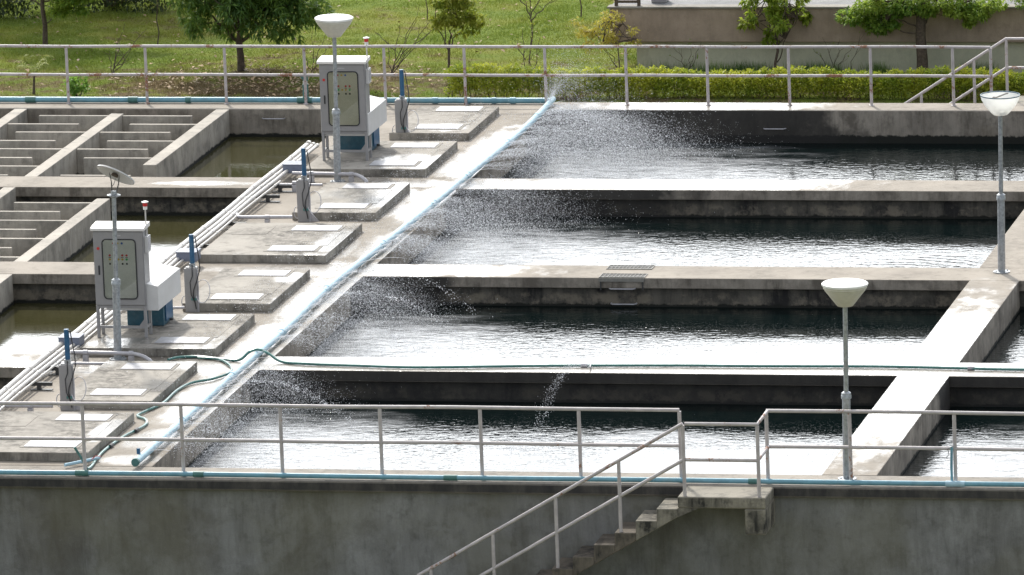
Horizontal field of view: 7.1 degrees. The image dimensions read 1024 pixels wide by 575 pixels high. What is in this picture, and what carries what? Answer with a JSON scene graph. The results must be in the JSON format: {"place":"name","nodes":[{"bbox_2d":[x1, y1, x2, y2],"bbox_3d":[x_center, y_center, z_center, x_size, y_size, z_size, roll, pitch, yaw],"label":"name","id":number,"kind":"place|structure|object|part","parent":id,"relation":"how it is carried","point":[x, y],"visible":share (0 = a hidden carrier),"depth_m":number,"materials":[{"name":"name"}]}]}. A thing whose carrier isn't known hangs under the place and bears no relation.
{"place":"outdoors","nodes":[
{"label":"outdoors","id":0,"kind":"place"},
{"bbox_2d":[85,11,788,468],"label":"water spray","id":1,"kind":"object","parent":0,"point":[595,131],"visible":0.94,"depth_m":140.08,"materials":[{"name":"white liquid"}]},
{"bbox_2d":[0,0,1023,102],"bbox_3d":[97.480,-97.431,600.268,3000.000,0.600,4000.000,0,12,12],"label":"ground","id":2,"kind":"structure","parent":0,"point":[326,41],"depth_m":165.18,"materials":[{"name":"green plant"}]},
{"bbox_2d":[0,0,39,19],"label":"dense shrub","id":3,"kind":"object","parent":2,"relation":"on","point":[8,5],"visible":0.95,"depth_m":170.23,"materials":[{"name":"green plant"}]},
{"bbox_2d":[15,54,52,93],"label":"sapling","id":4,"kind":"object","parent":2,"relation":"on","point":[33,92],"visible":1,"depth_m":161.73,"materials":[{"name":"green plant"}]},
{"bbox_2d":[30,0,104,44],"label":"leaning tree","id":5,"kind":"object","parent":2,"relation":"on","point":[63,10],"visible":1,"depth_m":166.84,"materials":[{"name":"green plant"}]},
{"bbox_2d":[61,72,90,96],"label":"leafy bush","id":6,"kind":"object","parent":2,"relation":"on","point":[75,86],"visible":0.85,"depth_m":160.91,"materials":[{"name":"green plant"}]},
{"bbox_2d":[44,0,180,12],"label":"dense shrub","id":7,"kind":"object","parent":2,"relation":"on","point":[111,3],"visible":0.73,"depth_m":170.59,"materials":[{"name":"green plant"}]},
{"bbox_2d":[102,22,140,72],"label":"bare shrub","id":8,"kind":"object","parent":2,"relation":"on","point":[114,67],"visible":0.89,"depth_m":163.36,"materials":[{"name":"brown plant"}]},
{"bbox_2d":[156,0,159,44],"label":"sapling","id":9,"kind":"object","parent":2,"relation":"on","point":[157,23],"visible":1,"depth_m":166.72,"materials":[{"name":"brown plant"}]},
{"bbox_2d":[166,0,336,71],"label":"mango tree","id":10,"kind":"object","parent":2,"relation":"on","point":[246,14],"visible":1,"depth_m":162.37,"materials":[{"name":"green plant"}]},
{"bbox_2d":[300,31,332,73],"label":"bare shrub","id":11,"kind":"object","parent":2,"relation":"on","point":[312,71],"visible":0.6,"depth_m":162.51,"materials":[{"name":"brown plant"}]},
{"bbox_2d":[2,0,635,97],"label":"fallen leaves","id":12,"kind":"object","parent":2,"relation":"on","point":[280,80],"visible":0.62,"depth_m":162.23,"materials":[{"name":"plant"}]},
{"bbox_2d":[374,8,434,72],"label":"bare shrub","id":13,"kind":"object","parent":2,"relation":"on","point":[397,66],"visible":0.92,"depth_m":162.16,"materials":[{"name":"brown plant"}]},
{"bbox_2d":[427,0,487,73],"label":"young tree","id":14,"kind":"object","parent":2,"relation":"on","point":[444,19],"visible":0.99,"depth_m":161.82,"materials":[{"name":"green plant"}]},
{"bbox_2d":[0,102,1023,574],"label":"concrete tank","id":15,"kind":"object","parent":2,"relation":"on","point":[56,184],"visible":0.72,"depth_m":128.22,"materials":[{"name":"grey concrete"}]},
{"bbox_2d":[1,405,52,410],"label":"branch pipe","id":16,"kind":"object","parent":15,"relation":"on","point":[30,407],"visible":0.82,"depth_m":125.82,"materials":[{"name":"grey metal"}]},
{"bbox_2d":[26,382,52,390],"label":"pipe bracket","id":17,"kind":"object","parent":15,"relation":"on","point":[39,385],"visible":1,"depth_m":127.61,"materials":[{"name":"metal"}]},
{"bbox_2d":[0,180,280,410],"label":"conduit pipe","id":18,"kind":"object","parent":17,"relation":"on","point":[111,318],"visible":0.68,"depth_m":132.07,"materials":[{"name":"grey metal"}]},
{"bbox_2d":[56,361,108,364],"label":"branch pipe","id":19,"kind":"object","parent":18,"relation":"attached to","point":[89,363],"visible":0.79,"depth_m":128.86,"materials":[{"name":"grey metal"}]},
{"bbox_2d":[0,140,311,396],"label":"conduit pipe","id":20,"kind":"object","parent":17,"relation":"on","point":[93,317],"visible":0.73,"depth_m":137.62,"materials":[{"name":"grey metal"}]},
{"bbox_2d":[0,142,315,400],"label":"conduit pipe","id":21,"kind":"object","parent":17,"relation":"on","point":[106,312],"visible":0.76,"depth_m":137.49,"materials":[{"name":"grey metal"}]},
{"bbox_2d":[282,161,301,172],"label":"junction box","id":22,"kind":"object","parent":21,"relation":"attached to","point":[290,166],"visible":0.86,"depth_m":143.84,"materials":[{"name":"grey metal"}]},
{"bbox_2d":[0,303,95,353],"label":"water","id":23,"kind":"structure","parent":15,"relation":"in","point":[32,328],"depth_m":135.13,"materials":[{"name":"green liquid"}]},
{"bbox_2d":[45,366,58,374],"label":"pipe bracket","id":24,"kind":"object","parent":15,"relation":"on","point":[56,369],"visible":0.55,"depth_m":128.68,"materials":[{"name":"metal"}]},
{"bbox_2d":[0,411,133,461],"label":"concrete plinth","id":25,"kind":"structure","parent":15,"relation":"on","point":[41,424],"depth_m":124.05,"materials":[{"name":"grey concrete"}]},
{"bbox_2d":[0,143,318,406],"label":"conduit pipe","id":26,"kind":"object","parent":25,"relation":"on","point":[110,313],"visible":0.75,"depth_m":137.54,"materials":[{"name":"grey metal"}]},
{"bbox_2d":[175,248,200,261],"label":"junction box","id":27,"kind":"object","parent":26,"relation":"attached to","point":[182,253],"visible":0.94,"depth_m":136.53,"materials":[{"name":"grey metal"}]},
{"bbox_2d":[56,329,85,410],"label":"gate actuator","id":28,"kind":"object","parent":15,"relation":"on","point":[66,381],"visible":0.97,"depth_m":125.97,"materials":[{"name":"metal"}]},
{"bbox_2d":[58,333,84,347],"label":"junction box","id":29,"kind":"object","parent":28,"relation":"attached to","point":[77,338],"visible":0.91,"depth_m":130.12,"materials":[{"name":"grey metal"}]},
{"bbox_2d":[64,456,100,466],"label":"pipe offcut","id":30,"kind":"object","parent":15,"relation":"on","point":[80,461],"visible":1,"depth_m":122.31,"materials":[{"name":"blue plastic"}]},
{"bbox_2d":[70,350,151,361],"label":"branch pipe","id":31,"kind":"object","parent":15,"relation":"on","point":[130,354],"visible":0.99,"depth_m":129.42,"materials":[{"name":"grey metal"}]},
{"bbox_2d":[97,165,134,360],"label":"street lamp","id":32,"kind":"object","parent":15,"relation":"on","point":[114,174],"visible":1,"depth_m":129.32,"materials":[{"name":"metal"}]},
{"bbox_2d":[60,361,196,409],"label":"concrete plinth","id":33,"kind":"structure","parent":15,"relation":"on","point":[116,381],"depth_m":127.32,"materials":[{"name":"grey concrete"}]},
{"bbox_2d":[68,215,214,262],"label":"water","id":34,"kind":"structure","parent":15,"relation":"in","point":[168,234],"depth_m":142.41,"materials":[{"name":"green liquid"}]},
{"bbox_2d":[73,356,232,469],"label":"garden hose","id":35,"kind":"object","parent":15,"relation":"on","point":[111,445],"visible":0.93,"depth_m":125.93,"materials":[{"name":"plastic"}]},
{"bbox_2d":[80,313,254,356],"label":"concrete plinth","id":36,"kind":"structure","parent":15,"relation":"on","point":[160,340],"depth_m":130.57,"materials":[{"name":"grey concrete"}]},
{"bbox_2d":[90,201,152,337],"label":"control cabinet","id":37,"kind":"object","parent":36,"relation":"on","point":[133,243],"visible":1,"depth_m":130.37,"materials":[{"name":"grey metal"}]},
{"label":"door","id":38,"kind":"part","parent":37,"relation":"part of","materials":[{"name":"grey paint"}]},
{"bbox_2d":[107,261,180,325],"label":"pump housing","id":39,"kind":"object","parent":36,"relation":"on","point":[163,287],"visible":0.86,"depth_m":131.35,"materials":[{"name":"teal paint"}]},
{"bbox_2d":[181,234,209,311],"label":"gate actuator","id":40,"kind":"object","parent":15,"relation":"on","point":[191,283],"visible":1,"depth_m":132.94,"materials":[{"name":"metal"}]},
{"bbox_2d":[173,306,184,309],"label":"branch pipe","id":41,"kind":"object","parent":40,"relation":"attached to","point":[178,307],"visible":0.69,"depth_m":132.83,"materials":[{"name":"grey metal"}]},
{"bbox_2d":[223,222,246,229],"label":"pipe bracket","id":42,"kind":"object","parent":15,"relation":"on","point":[231,223],"visible":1,"depth_m":139.68,"materials":[{"name":"metal"}]},
{"bbox_2d":[182,268,309,311],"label":"concrete plinth","id":43,"kind":"structure","parent":15,"relation":"on","point":[229,287],"depth_m":134.04,"materials":[{"name":"grey concrete"}]},
{"bbox_2d":[179,137,325,176],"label":"water","id":44,"kind":"structure","parent":15,"relation":"in","point":[246,156],"depth_m":149.04,"materials":[{"name":"green liquid"}]},
{"bbox_2d":[235,213,292,222],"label":"branch pipe","id":45,"kind":"object","parent":15,"relation":"on","point":[267,218],"visible":1,"depth_m":139.86,"materials":[{"name":"grey metal"}]},
{"bbox_2d":[256,194,279,201],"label":"pipe bracket","id":46,"kind":"object","parent":15,"relation":"on","point":[267,196],"visible":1,"depth_m":141.97,"materials":[{"name":"metal"}]},
{"bbox_2d":[0,77,548,103],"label":"feed pipe","id":47,"kind":"object","parent":15,"relation":"on","point":[137,99],"visible":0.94,"depth_m":151.41,"materials":[{"name":"blue plastic"}]},
{"bbox_2d":[198,223,362,262],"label":"concrete plinth","id":48,"kind":"structure","parent":15,"relation":"on","point":[249,242],"depth_m":137.71,"materials":[{"name":"grey concrete"}]},
{"bbox_2d":[270,184,291,191],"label":"pipe bracket","id":49,"kind":"object","parent":15,"relation":"on","point":[279,186],"visible":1,"depth_m":142.83,"materials":[{"name":"metal"}]},
{"bbox_2d":[279,181,322,191],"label":"branch pipe","id":50,"kind":"object","parent":15,"relation":"on","point":[293,183],"visible":0.7,"depth_m":142.80,"materials":[{"name":"grey metal"}]},
{"bbox_2d":[294,148,320,221],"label":"gate actuator","id":51,"kind":"object","parent":15,"relation":"on","point":[303,206],"visible":1,"depth_m":140.02,"materials":[{"name":"metal"}]},
{"bbox_2d":[292,171,367,182],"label":"branch pipe","id":52,"kind":"object","parent":15,"relation":"on","point":[351,175],"visible":0.98,"depth_m":143.50,"materials":[{"name":"grey metal"}]},
{"bbox_2d":[315,14,352,181],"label":"street lamp","id":53,"kind":"object","parent":15,"relation":"on","point":[333,26],"visible":1,"depth_m":143.10,"materials":[{"name":"metal"}]},
{"bbox_2d":[0,401,681,477],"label":"handrail","id":54,"kind":"object","parent":15,"relation":"on","point":[281,441],"visible":1,"depth_m":120.71,"materials":[{"name":"metal"}]},
{"bbox_2d":[131,96,555,466],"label":"spray pipe","id":55,"kind":"object","parent":15,"relation":"on","point":[141,457],"visible":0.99,"depth_m":134.25,"materials":[{"name":"blue plastic"}]},
{"bbox_2d":[150,101,567,450],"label":"water jet","id":56,"kind":"object","parent":55,"relation":"on","point":[364,261],"visible":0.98,"depth_m":135.81},
{"bbox_2d":[292,182,409,220],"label":"concrete plinth","id":57,"kind":"structure","parent":15,"relation":"on","point":[335,199],"depth_m":141.18,"materials":[{"name":"grey concrete"}]},
{"bbox_2d":[306,141,457,176],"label":"concrete plinth","id":58,"kind":"structure","parent":15,"relation":"on","point":[356,162],"depth_m":144.69,"materials":[{"name":"grey concrete"}]},
{"bbox_2d":[316,37,371,160],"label":"control cabinet","id":59,"kind":"object","parent":58,"relation":"on","point":[353,76],"visible":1,"depth_m":144.50,"materials":[{"name":"grey metal"}]},
{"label":"door","id":60,"kind":"part","parent":59,"relation":"part of","materials":[{"name":"grey paint"}]},
{"bbox_2d":[320,95,386,149],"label":"pump housing","id":61,"kind":"object","parent":58,"relation":"on","point":[377,116],"visible":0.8,"depth_m":145.59,"materials":[{"name":"teal paint"}]},
{"bbox_2d":[392,69,418,132],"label":"gate actuator","id":62,"kind":"object","parent":15,"relation":"on","point":[401,115],"visible":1,"depth_m":147.13,"materials":[{"name":"grey paint"}]},
{"bbox_2d":[389,106,498,140],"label":"concrete plinth","id":63,"kind":"structure","parent":15,"relation":"on","point":[424,130],"depth_m":148.00,"materials":[{"name":"grey concrete"}]},
{"bbox_2d":[0,44,992,105],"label":"handrail","id":64,"kind":"object","parent":15,"relation":"on","point":[464,75],"visible":0.94,"depth_m":150.09,"materials":[{"name":"metal"}]},
{"bbox_2d":[0,446,1023,486],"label":"feed pipe","id":65,"kind":"object","parent":15,"relation":"on","point":[951,483],"visible":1,"depth_m":120.23,"materials":[{"name":"blue plastic"}]},
{"bbox_2d":[189,399,873,474],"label":"water","id":66,"kind":"structure","parent":15,"relation":"in","point":[626,427],"depth_m":125.34,"materials":[{"name":"white liquid"}]},
{"bbox_2d":[478,359,586,457],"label":"water spray","id":67,"kind":"object","parent":66,"relation":"on","point":[539,421],"visible":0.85,"depth_m":125.11,"materials":[{"name":"white liquid"}]},
{"bbox_2d":[167,348,1023,370],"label":"garden hose","id":68,"kind":"object","parent":15,"relation":"on","point":[611,365],"visible":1,"depth_m":127.78,"materials":[{"name":"green plastic"}]},
{"bbox_2d":[598,278,643,289],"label":"grating bracket","id":69,"kind":"object","parent":15,"relation":"attached to","point":[621,280],"visible":1,"depth_m":134.50,"materials":[{"name":"metal"}]},
{"bbox_2d":[609,288,635,289],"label":"wall rung","id":70,"kind":"structure","parent":15,"relation":"attached to","point":[621,289],"depth_m":134.47,"materials":[{"name":"grey metal"}]},
{"bbox_2d":[610,302,636,304],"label":"wall rung","id":71,"kind":"structure","parent":15,"relation":"attached to","point":[623,304],"depth_m":134.59,"materials":[{"name":"grey metal"}]},
{"bbox_2d":[599,273,647,277],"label":"steel grating","id":72,"kind":"object","parent":15,"relation":"on","point":[623,275],"visible":1,"depth_m":134.66,"materials":[{"name":"grey metal"}]},
{"bbox_2d":[309,305,947,361],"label":"water","id":73,"kind":"structure","parent":15,"relation":"in","point":[682,333],"depth_m":132.60,"materials":[{"name":"grey liquid"}]},
{"bbox_2d":[606,265,654,269],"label":"steel grating","id":74,"kind":"object","parent":15,"relation":"on","point":[636,267],"visible":1,"depth_m":135.31,"materials":[{"name":"grey metal"}]},
{"bbox_2d":[411,216,1015,267],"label":"water","id":75,"kind":"structure","parent":15,"relation":"in","point":[824,242],"depth_m":139.64,"materials":[{"name":"grey liquid"}]},
{"bbox_2d":[509,142,1023,180],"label":"water","id":76,"kind":"structure","parent":15,"relation":"in","point":[858,161],"depth_m":147.06,"materials":[{"name":"grey liquid"}]},
{"bbox_2d":[763,128,785,129],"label":"wall rung","id":77,"kind":"structure","parent":15,"relation":"attached to","point":[774,128],"depth_m":148.79,"materials":[{"name":"grey metal"}]},
{"bbox_2d":[821,278,867,479],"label":"street lamp","id":78,"kind":"object","parent":15,"relation":"on","point":[845,293],"visible":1,"depth_m":119.12,"materials":[{"name":"metal"}]},
{"bbox_2d":[764,409,1023,480],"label":"handrail","id":79,"kind":"object","parent":15,"relation":"on","point":[849,446],"visible":1,"depth_m":119.04,"materials":[{"name":"metal"}]},
{"bbox_2d":[902,407,1023,477],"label":"water","id":80,"kind":"structure","parent":15,"relation":"in","point":[1004,431],"depth_m":123.75,"materials":[{"name":"white liquid"}]},
{"bbox_2d":[980,91,1019,273],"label":"street lamp","id":81,"kind":"object","parent":15,"relation":"on","point":[999,104],"visible":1,"depth_m":133.46,"materials":[{"name":"galvanised steel"},{"name":"cream plastic"},{"name":"white enamel"}]},
{"bbox_2d":[983,310,1023,362],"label":"water","id":82,"kind":"structure","parent":15,"relation":"in","point":[1008,347],"depth_m":130.62,"materials":[{"name":"grey liquid"}]},
{"bbox_2d":[510,20,541,69],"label":"bare shrub","id":83,"kind":"object","parent":2,"relation":"on","point":[528,48],"visible":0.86,"depth_m":161.68,"materials":[{"name":"brown plant"}]},
{"bbox_2d":[520,0,556,44],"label":"sapling","id":84,"kind":"object","parent":2,"relation":"on","point":[530,15],"visible":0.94,"depth_m":164.93,"materials":[{"name":"plant"}]},
{"bbox_2d":[569,10,641,69],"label":"yellow shrub","id":85,"kind":"object","parent":2,"relation":"on","point":[608,36],"visible":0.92,"depth_m":160.80,"materials":[{"name":"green plant"}]},
{"bbox_2d":[536,486,775,574],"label":"concrete staircase","id":86,"kind":"structure","parent":2,"relation":"on","point":[760,516],"depth_m":119.16,"materials":[{"name":"grey concrete"}]},
{"bbox_2d":[417,422,686,574],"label":"stair railing","id":87,"kind":"object","parent":86,"relation":"on","point":[619,496],"visible":1,"depth_m":119.36,"materials":[{"name":"metal"}]},
{"bbox_2d":[684,410,769,496],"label":"landing railing","id":88,"kind":"object","parent":86,"relation":"on","point":[765,450],"visible":1,"depth_m":118.70,"materials":[{"name":"metal"}]},
{"bbox_2d":[669,39,700,70],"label":"bare shrub","id":89,"kind":"object","parent":2,"relation":"on","point":[689,58],"visible":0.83,"depth_m":161.08,"materials":[{"name":"green plant"}]},
{"bbox_2d":[442,62,1023,100],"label":"clipped hedge","id":90,"kind":"object","parent":2,"relation":"on","point":[743,83],"visible":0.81,"depth_m":158.38,"materials":[{"name":"green plant"}]},
{"bbox_2d":[735,0,812,73],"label":"young tree","id":91,"kind":"object","parent":2,"relation":"on","point":[772,11],"visible":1,"depth_m":160.27,"materials":[{"name":"green plant"}]},
{"bbox_2d":[607,0,1023,74],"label":"tank building","id":92,"kind":"structure","parent":2,"relation":"on","point":[683,22],"depth_m":160.78,"materials":[{"name":"concrete"}]},
{"bbox_2d":[631,58,1013,74],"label":"tall grass","id":93,"kind":"structure","parent":2,"relation":"on","point":[741,66],"depth_m":160.85,"materials":[{"name":"green plant"}]},
{"bbox_2d":[813,31,864,70],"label":"bare shrub","id":94,"kind":"object","parent":2,"relation":"on","point":[838,53],"visible":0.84,"depth_m":160.46,"materials":[{"name":"brown plant"}]},
{"bbox_2d":[834,0,1009,77],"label":"broad tree","id":95,"kind":"object","parent":2,"relation":"on","point":[971,14],"visible":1,"depth_m":159.63,"materials":[{"name":"green plant"}]},
{"bbox_2d":[1010,0,1023,9],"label":"overhanging tree","id":96,"kind":"object","parent":2,"relation":"on","point":[1019,2],"visible":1,"depth_m":159.31,"materials":[{"name":"green plant"}]},
{"bbox_2d":[1017,96,1023,102],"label":"concrete staircase","id":97,"kind":"structure","parent":2,"relation":"on","point":[1021,99],"depth_m":148.95,"materials":[{"name":"grey concrete"}]},
{"bbox_2d":[905,37,1023,102],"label":"stair railing","id":98,"kind":"object","parent":97,"relation":"on","point":[972,61],"visible":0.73,"depth_m":149.31,"materials":[{"name":"metal"}]}
]}

